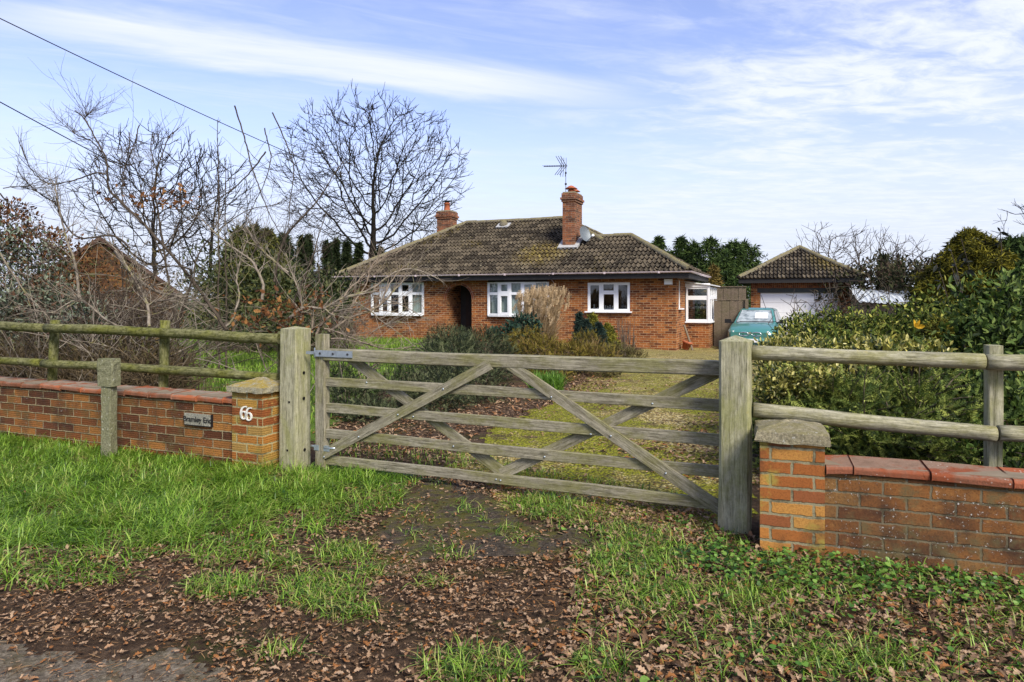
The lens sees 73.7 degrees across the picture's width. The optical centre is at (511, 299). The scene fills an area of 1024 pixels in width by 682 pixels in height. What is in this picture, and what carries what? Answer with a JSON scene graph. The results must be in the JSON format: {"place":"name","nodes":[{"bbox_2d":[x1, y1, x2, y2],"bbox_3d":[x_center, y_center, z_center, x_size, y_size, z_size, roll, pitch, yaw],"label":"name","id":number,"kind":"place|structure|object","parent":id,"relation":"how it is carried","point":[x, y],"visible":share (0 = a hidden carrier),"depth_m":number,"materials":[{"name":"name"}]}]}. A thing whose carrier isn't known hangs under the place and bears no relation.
{"place":"outdoors","nodes":[
{"label":"outdoors","id":0,"kind":"place"},
{"bbox_2d":[0,640,271,681],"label":"road","id":1,"kind":"structure","parent":0,"point":[157,672],"depth_m":2.64,"materials":[{"name":"asphalt"}]},
{"bbox_2d":[0,18,442,214],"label":"overhead cable","id":2,"kind":"object","parent":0,"point":[190,108],"visible":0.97,"depth_m":16.32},
{"bbox_2d":[172,336,449,442],"bbox_3d":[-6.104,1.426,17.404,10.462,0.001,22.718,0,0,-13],"label":"lawn ground","id":3,"kind":"structure","parent":0,"point":[312,435],"depth_m":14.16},
{"bbox_2d":[202,117,234,368],"bbox_3d":[-5.614,-1.033,12.923,0.565,4.942,0.591,0,0,20],"label":"bare sapling","id":4,"kind":"object","parent":3,"relation":"on","point":[217,285],"visible":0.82,"depth_m":12.99,"materials":[{"name":"brown plant"}]},
{"bbox_2d":[210,155,245,368],"bbox_3d":[-5.361,-0.656,12.952,0.683,4.187,0.618,0,0,-36],"label":"bare sapling","id":5,"kind":"object","parent":3,"relation":"on","point":[226,303],"visible":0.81,"depth_m":12.99,"materials":[{"name":"brown plant"}]},
{"bbox_2d":[167,229,372,328],"bbox_3d":[-6.949,-0.462,20.409,6.140,3.218,4.149,0,0,-43],"label":"evergreen bush","id":6,"kind":"object","parent":3,"relation":"on","point":[290,281],"visible":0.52,"depth_m":19.73,"materials":[{"name":"plant"}]},
{"bbox_2d":[187,298,357,349],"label":"evergreen bush","id":7,"kind":"object","parent":3,"relation":"on","point":[272,328],"visible":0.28,"depth_m":15.22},
{"bbox_2d":[192,303,373,353],"bbox_3d":[-6.197,0.752,18.611,5.014,1.406,2.471,0,0,0],"label":"twiggy thicket","id":8,"kind":"object","parent":3,"relation":"on","point":[313,346],"visible":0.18,"depth_m":18.47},
{"bbox_2d":[158,105,435,377],"bbox_3d":[-3.014,-0.588,9.508,3.678,4.060,2.932,0,0,0],"label":"bare shrub","id":9,"kind":"object","parent":3,"relation":"on","point":[268,313],"visible":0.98,"depth_m":8.89,"materials":[{"name":"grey plant"}]},
{"bbox_2d":[195,230,465,403],"bbox_3d":[-2.162,0.196,9.336,2.760,2.493,2.933,0,0,20],"label":"bare shrub","id":10,"kind":"object","parent":3,"relation":"on","point":[350,309],"visible":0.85,"depth_m":9.04,"materials":[{"name":"brown plant"}]},
{"bbox_2d":[0,301,1023,681],"bbox_3d":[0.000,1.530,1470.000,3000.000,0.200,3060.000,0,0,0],"label":"ground","id":11,"kind":"structure","parent":0,"point":[42,645],"depth_m":3.12,"materials":[{"name":"soil"}]},
{"bbox_2d":[0,196,118,331],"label":"brown bush","id":12,"kind":"object","parent":11,"relation":"on","point":[23,215],"visible":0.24,"depth_m":13.96,"materials":[{"name":"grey plant"}]},
{"bbox_2d":[0,203,132,353],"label":"ivy bush","id":13,"kind":"object","parent":11,"relation":"on","point":[46,295],"visible":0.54,"depth_m":11.19,"materials":[{"name":"green plant"}]},
{"bbox_2d":[0,239,197,360],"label":"twiggy thicket","id":14,"kind":"object","parent":11,"relation":"on","point":[143,307],"visible":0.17,"depth_m":12.42,"materials":[{"name":"brown plant"}]},
{"bbox_2d":[16,237,182,324],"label":"brick outbuilding","id":15,"kind":"structure","parent":11,"relation":"on","point":[96,255],"depth_m":24.12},
{"bbox_2d":[97,358,120,458],"bbox_3d":[-3.600,1.028,6.100,0.172,1.005,0.111,0,0,12],"label":"concrete marker post","id":16,"kind":"object","parent":11,"relation":"on","point":[108,375],"visible":0.89,"depth_m":6.06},
{"bbox_2d":[34,279,188,345],"bbox_3d":[-8.048,0.542,14.435,2.347,1.906,4.264,0,0,0],"label":"brown bush","id":17,"kind":"object","parent":11,"relation":"on","point":[116,303],"visible":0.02,"depth_m":13.04,"materials":[{"name":"plant"}]},
{"bbox_2d":[0,332,224,390],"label":"twiggy hedge","id":18,"kind":"object","parent":11,"relation":"on","point":[174,381],"visible":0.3,"depth_m":8.49,"materials":[{"name":"brown plant"}]},
{"bbox_2d":[0,376,231,465],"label":"garden wall","id":19,"kind":"structure","parent":11,"relation":"on","point":[148,416],"depth_m":6.33,"materials":[{"name":"brick"}]},
{"bbox_2d":[183,413,212,426],"bbox_3d":[-2.734,1.046,5.956,0.328,0.109,0.032,0,0,23],"label":"name board","id":20,"kind":"object","parent":19,"relation":"attached to","point":[196,419],"visible":1,"depth_m":5.94,"materials":[{"name":"paint"}]},
{"bbox_2d":[0,55,277,389],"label":"bare shrub","id":21,"kind":"object","parent":11,"relation":"on","point":[137,281],"visible":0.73,"depth_m":8.59,"materials":[{"name":"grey plant"}]},
{"bbox_2d":[0,320,279,387],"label":"post and rail fence","id":22,"kind":"object","parent":11,"relation":"on","point":[163,369],"visible":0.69,"depth_m":6.46,"materials":[{"name":"wood"}]},
{"bbox_2d":[66,118,233,272],"bbox_3d":[-16.725,-3.542,32.137,7.454,10.077,6.401,0,0,0],"label":"bare tree","id":23,"kind":"object","parent":11,"relation":"on","point":[154,216],"visible":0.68,"depth_m":31.65,"materials":[{"name":"brown plant"}]},
{"bbox_2d":[97,107,223,328],"bbox_3d":[-4.823,-1.206,9.471,1.967,3.250,1.329,0,0,0],"label":"bare sapling","id":24,"kind":"object","parent":11,"relation":"on","point":[153,195],"visible":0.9,"depth_m":9.41,"materials":[{"name":"brown plant"}]},
{"bbox_2d":[160,138,261,325],"bbox_3d":[-15.017,-3.289,33.944,4.970,9.539,4.794,0,0,0],"label":"bare tree","id":25,"kind":"object","parent":11,"relation":"on","point":[228,194],"visible":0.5,"depth_m":33.74,"materials":[{"name":"brown plant"}]},
{"bbox_2d":[0,428,436,592],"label":"verge grass","id":26,"kind":"structure","parent":11,"relation":"on","point":[28,531],"depth_m":4.72,"materials":[{"name":"plant"}]},
{"bbox_2d":[177,223,296,332],"bbox_3d":[-10.723,-0.709,26.810,4.833,4.737,5.088,0,0,0],"label":"conifer tree","id":27,"kind":"object","parent":11,"relation":"on","point":[249,282],"visible":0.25,"depth_m":26.62,"materials":[{"name":"green plant"}]},
{"bbox_2d":[192,221,304,329],"bbox_3d":[-11.273,-0.985,29.751,5.595,5.161,5.079,0,0,0],"label":"conifer tree","id":28,"kind":"object","parent":11,"relation":"on","point":[256,230],"visible":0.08,"depth_m":29.84,"materials":[{"name":"green plant"}]},
{"bbox_2d":[226,377,279,470],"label":"brick pier","id":29,"kind":"structure","parent":11,"relation":"on","point":[256,437],"depth_m":5.72,"materials":[{"name":"brick"}]},
{"bbox_2d":[240,406,252,420],"bbox_3d":[-2.223,0.950,5.709,0.131,0.121,0.008,0,0,23],"label":"house number","id":30,"kind":"object","parent":29,"relation":"attached to","point":[246,412],"visible":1,"depth_m":5.70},
{"bbox_2d":[255,227,304,327],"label":"conifer tree","id":31,"kind":"object","parent":11,"relation":"on","point":[276,242],"visible":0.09,"depth_m":30.85,"materials":[{"name":"green plant"}]},
{"bbox_2d":[279,326,310,471],"bbox_3d":[-1.840,0.977,5.798,0.201,1.507,0.199,0,0,23],"label":"gate post","id":32,"kind":"object","parent":11,"relation":"on","point":[294,431],"visible":0.86,"depth_m":5.72,"materials":[{"name":"wood"}]},
{"bbox_2d":[277,231,330,326],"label":"conifer tree","id":33,"kind":"object","parent":11,"relation":"on","point":[290,251],"visible":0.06,"depth_m":32.84,"materials":[{"name":"green plant"}]},
{"bbox_2d":[292,233,321,321],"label":"conifer tree","id":34,"kind":"object","parent":11,"relation":"on","point":[305,247],"visible":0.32,"depth_m":34.86,"materials":[{"name":"green plant"}]},
{"bbox_2d":[303,233,321,300],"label":"conifer tree","id":35,"kind":"object","parent":11,"relation":"on","point":[311,250],"visible":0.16,"depth_m":36.91,"materials":[{"name":"green plant"}]},
{"bbox_2d":[316,238,348,318],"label":"conifer tree","id":36,"kind":"object","parent":11,"relation":"on","point":[329,256],"visible":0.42,"depth_m":37.85,"materials":[{"name":"green plant"}]},
{"bbox_2d":[325,235,348,316],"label":"conifer tree","id":37,"kind":"object","parent":11,"relation":"on","point":[337,249],"visible":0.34,"depth_m":39.86,"materials":[{"name":"green plant"}]},
{"bbox_2d":[333,239,355,322],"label":"conifer tree","id":38,"kind":"object","parent":11,"relation":"on","point":[346,258],"visible":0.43,"depth_m":38.85,"materials":[{"name":"green plant"}]},
{"bbox_2d":[352,238,364,263],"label":"conifer tree","id":39,"kind":"object","parent":11,"relation":"on","point":[358,253],"visible":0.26,"depth_m":40.86,"materials":[{"name":"green plant"}]},
{"bbox_2d":[330,361,399,424],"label":"juniper bush","id":40,"kind":"object","parent":11,"relation":"on","point":[342,391],"visible":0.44,"depth_m":8.27,"materials":[{"name":"green plant"}]},
{"bbox_2d":[262,78,472,258],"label":"bare tree","id":41,"kind":"object","parent":11,"relation":"on","point":[373,201],"visible":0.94,"depth_m":44.25,"materials":[{"name":"brown plant"}]},
{"bbox_2d":[377,202,436,247],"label":"bare tree","id":42,"kind":"object","parent":11,"relation":"on","point":[406,223],"visible":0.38,"depth_m":59.38,"materials":[{"name":"brown plant"}]},
{"bbox_2d":[356,321,522,411],"bbox_3d":[-0.884,0.951,10.837,2.158,1.158,4.935,0,0,5],"label":"juniper bush","id":43,"kind":"object","parent":11,"relation":"on","point":[444,344],"visible":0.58,"depth_m":10.26,"materials":[{"name":"green plant"}]},
{"bbox_2d":[339,478,594,577],"bbox_3d":[-0.209,1.422,4.498,1.400,0.001,2.025,0,0,0],"label":"tarmac apron","id":44,"kind":"object","parent":11,"relation":"on","point":[516,548],"visible":0.86,"depth_m":4.17,"materials":[{"name":"asphalt"}]},
{"bbox_2d":[210,364,759,490],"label":"drive leaves","id":45,"kind":"object","parent":11,"relation":"on","point":[656,447],"visible":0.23,"depth_m":7.45,"materials":[{"name":"plant"}]},
{"bbox_2d":[0,446,1023,681],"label":"leaf litter","id":46,"kind":"object","parent":11,"relation":"on","point":[726,629],"visible":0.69,"depth_m":3.08,"materials":[{"name":"brown plant"}]},
{"bbox_2d":[0,548,1023,681],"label":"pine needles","id":47,"kind":"object","parent":11,"relation":"on","point":[711,672],"visible":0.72,"depth_m":3.02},
{"bbox_2d":[1,446,1023,681],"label":"ground ivy","id":48,"kind":"object","parent":11,"relation":"on","point":[715,559],"visible":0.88,"depth_m":3.44,"materials":[{"name":"plant"}]},
{"bbox_2d":[484,312,543,351],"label":"green bush","id":49,"kind":"object","parent":11,"relation":"on","point":[511,325],"visible":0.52,"depth_m":16.85,"materials":[{"name":"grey plant"}]},
{"bbox_2d":[331,185,710,350],"bbox_3d":[0.970,-1.170,26.955,13.072,6.000,8.723,0,0,22],"label":"brick bungalow","id":50,"kind":"object","parent":11,"relation":"on","point":[497,264],"visible":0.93,"depth_m":23.76,"materials":[{"name":"brown brick"}]},
{"bbox_2d":[0,102,336,275],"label":"overhead cable","id":51,"kind":"object","parent":50,"relation":"attached to","point":[128,170],"visible":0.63,"depth_m":13.45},
{"bbox_2d":[371,281,423,315],"bbox_3d":[-4.215,-0.088,24.877,2.220,1.324,0.333,0,0,22],"label":"window","id":52,"kind":"structure","parent":50,"relation":"in","point":[418,284],"depth_m":24.66,"materials":[{"name":"white plastic"}]},
{"bbox_2d":[466,288,471,338],"bbox_3d":[-1.219,0.540,24.938,1.000,2.180,0.075,0,0,22],"label":"front door","id":53,"kind":"structure","parent":50,"relation":"in","point":[468,295],"depth_m":25.05,"materials":[{"name":"brown wood"}]},
{"bbox_2d":[487,280,548,316],"bbox_3d":[0.175,-0.078,23.102,2.230,1.304,0.332,0,0,22],"label":"window","id":54,"kind":"structure","parent":50,"relation":"in","point":[503,293],"depth_m":23.16,"materials":[{"name":"white plastic"}]},
{"bbox_2d":[577,226,593,241],"bbox_3d":[2.551,-2.295,23.733,0.567,0.574,0.587,0,0,0],"label":"satellite dish","id":55,"kind":"object","parent":50,"relation":"attached to","point":[585,233],"visible":1,"depth_m":23.86,"materials":[{"name":"grey paint"}]},
{"bbox_2d":[585,282,631,312],"bbox_3d":[3.103,-0.070,21.981,1.530,0.969,0.200,0,0,22],"label":"window","id":56,"kind":"structure","parent":50,"relation":"in","point":[616,284],"depth_m":21.95,"materials":[{"name":"white plastic"}]},
{"bbox_2d":[523,369,576,389],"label":"grass clump","id":57,"kind":"object","parent":11,"relation":"on","point":[555,381],"visible":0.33,"depth_m":10.16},
{"bbox_2d":[502,324,621,382],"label":"olive bush","id":58,"kind":"object","parent":11,"relation":"on","point":[539,345],"visible":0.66,"depth_m":13.21,"materials":[{"name":"green plant"}]},
{"bbox_2d":[571,310,584,353],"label":"dwarf conifer","id":59,"kind":"object","parent":11,"relation":"on","point":[579,320],"visible":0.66,"depth_m":16.34,"materials":[{"name":"green plant"}]},
{"bbox_2d":[574,317,594,355],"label":"dwarf conifer","id":60,"kind":"object","parent":11,"relation":"on","point":[587,323],"visible":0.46,"depth_m":16.30,"materials":[{"name":"green plant"}]},
{"bbox_2d":[568,334,616,372],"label":"bush","id":61,"kind":"object","parent":11,"relation":"on","point":[597,351],"visible":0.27,"depth_m":13.36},
{"bbox_2d":[586,311,598,326],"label":"dwarf conifer","id":62,"kind":"object","parent":11,"relation":"on","point":[593,319],"visible":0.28,"depth_m":16.93,"materials":[{"name":"green plant"}]},
{"bbox_2d":[171,476,1023,681],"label":"grass tufts","id":63,"kind":"object","parent":11,"relation":"on","point":[870,659],"visible":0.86,"depth_m":3.21,"materials":[{"name":"plant"}]},
{"bbox_2d":[593,322,609,353],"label":"dwarf conifer","id":64,"kind":"object","parent":11,"relation":"on","point":[601,329],"visible":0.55,"depth_m":16.30,"materials":[{"name":"green plant"}]},
{"bbox_2d":[603,322,622,352],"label":"dwarf conifer","id":65,"kind":"object","parent":11,"relation":"on","point":[611,332],"visible":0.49,"depth_m":16.87,"materials":[{"name":"green plant"}]},
{"bbox_2d":[590,340,649,376],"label":"olive bush","id":66,"kind":"object","parent":11,"relation":"on","point":[626,351],"visible":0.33,"depth_m":13.94,"materials":[{"name":"green plant"}]},
{"bbox_2d":[615,319,636,353],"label":"dead stems","id":67,"kind":"object","parent":11,"relation":"on","point":[623,336],"visible":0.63,"depth_m":17.99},
{"bbox_2d":[649,234,674,255],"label":"conifer tree","id":68,"kind":"object","parent":11,"relation":"on","point":[658,241],"visible":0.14,"depth_m":45.80,"materials":[{"name":"green plant"}]},
{"bbox_2d":[670,233,698,317],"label":"conifer tree","id":69,"kind":"object","parent":11,"relation":"on","point":[680,242],"visible":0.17,"depth_m":46.75,"materials":[{"name":"green plant"}]},
{"bbox_2d":[678,237,707,318],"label":"conifer tree","id":70,"kind":"object","parent":11,"relation":"on","point":[687,251],"visible":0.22,"depth_m":44.77,"materials":[{"name":"green plant"}]},
{"bbox_2d":[685,281,719,347],"bbox_3d":[6.740,0.605,24.055,0.920,2.450,2.670,0,0,22],"label":"porch","id":71,"kind":"object","parent":11,"relation":"on","point":[701,333],"visible":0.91,"depth_m":22.92,"materials":[{"name":"plastic"}]},
{"bbox_2d":[698,262,723,318],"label":"conifer tree","id":72,"kind":"object","parent":11,"relation":"on","point":[714,279],"visible":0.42,"depth_m":30.89,"materials":[{"name":"green plant"}]},
{"bbox_2d":[686,234,750,321],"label":"conifer tree","id":73,"kind":"object","parent":11,"relation":"on","point":[709,247],"visible":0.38,"depth_m":43.48,"materials":[{"name":"green plant"}]},
{"bbox_2d":[695,250,750,318],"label":"conifer tree","id":74,"kind":"object","parent":11,"relation":"on","point":[723,261],"visible":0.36,"depth_m":42.76,"materials":[{"name":"green plant"}]},
{"bbox_2d":[697,238,753,313],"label":"conifer tree","id":75,"kind":"object","parent":11,"relation":"on","point":[736,246],"visible":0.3,"depth_m":44.52,"materials":[{"name":"green plant"}]},
{"bbox_2d":[714,299,747,345],"bbox_3d":[7.521,0.875,23.440,1.130,1.810,0.115,0,0,22],"label":"board fence","id":76,"kind":"object","parent":11,"relation":"on","point":[724,309],"visible":0.59,"depth_m":23.53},
{"bbox_2d":[716,286,746,300],"bbox_3d":[8.604,0.600,26.801,1.160,2.260,0.080,0,0,22],"label":"board fence","id":77,"kind":"object","parent":11,"relation":"on","point":[731,292],"visible":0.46,"depth_m":26.79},
{"bbox_2d":[718,335,752,535],"bbox_3d":[1.389,0.975,4.250,0.196,1.510,0.198,0,0,23],"label":"gate post","id":78,"kind":"object","parent":11,"relation":"on","point":[735,438],"visible":0.77,"depth_m":4.17,"materials":[{"name":"wood"}]},
{"bbox_2d":[728,237,767,297],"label":"conifer tree","id":79,"kind":"object","parent":11,"relation":"on","point":[753,254],"visible":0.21,"depth_m":45.56,"materials":[{"name":"green plant"}]},
{"bbox_2d":[754,419,830,559],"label":"brick pier","id":80,"kind":"structure","parent":11,"relation":"on","point":[792,483],"depth_m":3.81,"materials":[{"name":"brick"}]},
{"bbox_2d":[736,245,867,332],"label":"brick garage","id":81,"kind":"structure","parent":11,"relation":"on","point":[799,269],"depth_m":27.44,"materials":[{"name":"brown brick"}]},
{"bbox_2d":[761,293,836,332],"bbox_3d":[11.481,0.723,27.381,2.840,2.014,0.040,0,0,22],"label":"door","id":82,"kind":"structure","parent":81,"relation":"in","point":[771,300],"depth_m":27.47,"materials":[{"name":"white metal"}]},
{"bbox_2d":[752,330,893,405],"bbox_3d":[2.722,0.894,6.142,1.320,1.192,1.875,0,0,26],"label":"variegated bush","id":83,"kind":"object","parent":11,"relation":"on","point":[789,380],"visible":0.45,"depth_m":5.58,"materials":[{"name":"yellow plant"}]},
{"bbox_2d":[783,222,867,265],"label":"bare tree","id":84,"kind":"object","parent":11,"relation":"on","point":[817,238],"visible":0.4,"depth_m":35.83,"materials":[{"name":"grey plant"}]},
{"bbox_2d":[768,275,909,336],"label":"bare bush","id":85,"kind":"object","parent":11,"relation":"on","point":[852,297],"visible":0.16,"depth_m":11.84,"materials":[{"name":"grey plant"}]},
{"bbox_2d":[818,223,911,287],"bbox_3d":[16.795,-1.206,33.043,4.394,5.342,3.652,0,0,-11],"label":"bare tree","id":86,"kind":"object","parent":11,"relation":"on","point":[855,250],"visible":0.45,"depth_m":32.87,"materials":[{"name":"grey plant"}]},
{"bbox_2d":[760,275,994,400],"bbox_3d":[4.251,0.598,7.877,3.050,1.796,2.199,0,0,0],"label":"evergreen bush","id":87,"kind":"object","parent":11,"relation":"on","point":[877,327],"visible":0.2,"depth_m":7.96,"materials":[{"name":"green plant"}]},
{"bbox_2d":[807,248,947,312],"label":"mixed hedge","id":88,"kind":"object","parent":11,"relation":"on","point":[895,268],"visible":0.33,"depth_m":25.68,"materials":[{"name":"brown plant"}]},
{"bbox_2d":[850,288,916,326],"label":"corrugated shed","id":89,"kind":"structure","parent":11,"relation":"on","point":[893,296],"depth_m":23.71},
{"bbox_2d":[752,334,1023,467],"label":"juniper bush","id":90,"kind":"object","parent":11,"relation":"on","point":[884,393],"visible":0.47,"depth_m":4.88,"materials":[{"name":"plant"}]},
{"bbox_2d":[752,345,1023,466],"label":"post and rail fence","id":91,"kind":"object","parent":11,"relation":"on","point":[993,432],"visible":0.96,"depth_m":3.97,"materials":[{"name":"grey wood"}]},
{"bbox_2d":[752,361,1023,467],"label":"evergreen bush","id":92,"kind":"object","parent":11,"relation":"on","point":[1007,458],"visible":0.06,"depth_m":4.44,"materials":[{"name":"green plant"}]},
{"bbox_2d":[829,332,956,381],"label":"variegated bush","id":93,"kind":"object","parent":11,"relation":"on","point":[905,344],"visible":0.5,"depth_m":5.55,"materials":[{"name":"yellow plant"}]},
{"bbox_2d":[862,234,935,285],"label":"bare tree","id":94,"kind":"object","parent":11,"relation":"on","point":[922,251],"visible":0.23,"depth_m":31.89,"materials":[{"name":"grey plant"}]},
{"bbox_2d":[825,454,1023,580],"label":"garden wall","id":95,"kind":"structure","parent":11,"relation":"on","point":[968,518],"depth_m":3.62,"materials":[{"name":"brick"}]},
{"bbox_2d":[933,264,949,306],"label":"thin stem","id":96,"kind":"object","parent":11,"relation":"on","point":[938,269],"visible":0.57,"depth_m":8.00,"materials":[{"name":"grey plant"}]},
{"bbox_2d":[907,313,978,397],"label":"golden bush","id":97,"kind":"object","parent":11,"relation":"on","point":[935,325],"visible":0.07,"depth_m":7.14,"materials":[{"name":"green plant"}]},
{"bbox_2d":[948,268,963,299],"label":"thin stem","id":98,"kind":"object","parent":11,"relation":"on","point":[956,282],"visible":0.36,"depth_m":8.00,"materials":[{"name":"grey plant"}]},
{"bbox_2d":[893,244,1023,468],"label":"laurel bush","id":99,"kind":"object","parent":11,"relation":"on","point":[975,329],"visible":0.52,"depth_m":5.74,"materials":[{"name":"green plant"}]},
{"bbox_2d":[901,226,1023,402],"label":"conifer tree","id":100,"kind":"object","parent":11,"relation":"on","point":[985,257],"visible":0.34,"depth_m":8.59,"materials":[{"name":"green plant"}]},
{"bbox_2d":[957,239,974,299],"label":"thin stem","id":101,"kind":"object","parent":11,"relation":"on","point":[970,271],"visible":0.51,"depth_m":8.39,"materials":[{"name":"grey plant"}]},
{"bbox_2d":[988,199,1023,239],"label":"bare tree","id":102,"kind":"object","parent":11,"relation":"on","point":[1006,219],"visible":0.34,"depth_m":16.36,"materials":[{"name":"brown plant"}]},
{"bbox_2d":[999,233,1023,281],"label":"conifer tree","id":103,"kind":"object","parent":11,"relation":"on","point":[1014,242],"visible":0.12,"depth_m":10.36,"materials":[{"name":"green plant"}]},
{"bbox_2d":[0,0,1023,299],"label":"sky","id":104,"kind":"structure","parent":0,"point":[759,121],"materials":[{"name":"blue"}]},
{"bbox_2d":[306,334,718,514],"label":"field gate","id":105,"kind":"structure","parent":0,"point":[704,372],"depth_m":4.94,"materials":[{"name":"wood"}]},
{"bbox_2d":[507,283,572,351],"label":"ornamental grass","id":106,"kind":"object","parent":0,"point":[548,317],"depth_m":18.87,"materials":[{"name":"plant"}]},
{"bbox_2d":[421,345,760,537],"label":"driveway","id":107,"kind":"structure","parent":0,"point":[671,421],"depth_m":6.82,"materials":[{"name":"gravel"}]},
{"bbox_2d":[330,439,678,492],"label":"fallen leaves","id":108,"kind":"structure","parent":107,"relation":"on","point":[481,469],"depth_m":5.93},
{"bbox_2d":[725,295,785,345],"bbox_3d":[8.278,0.740,23.080,1.928,1.785,3.635,0,0,27],"label":"parked car","id":109,"kind":"object","parent":107,"relation":"on","point":[746,324],"visible":0.62,"depth_m":22.23,"materials":[{"name":"teal paint"}]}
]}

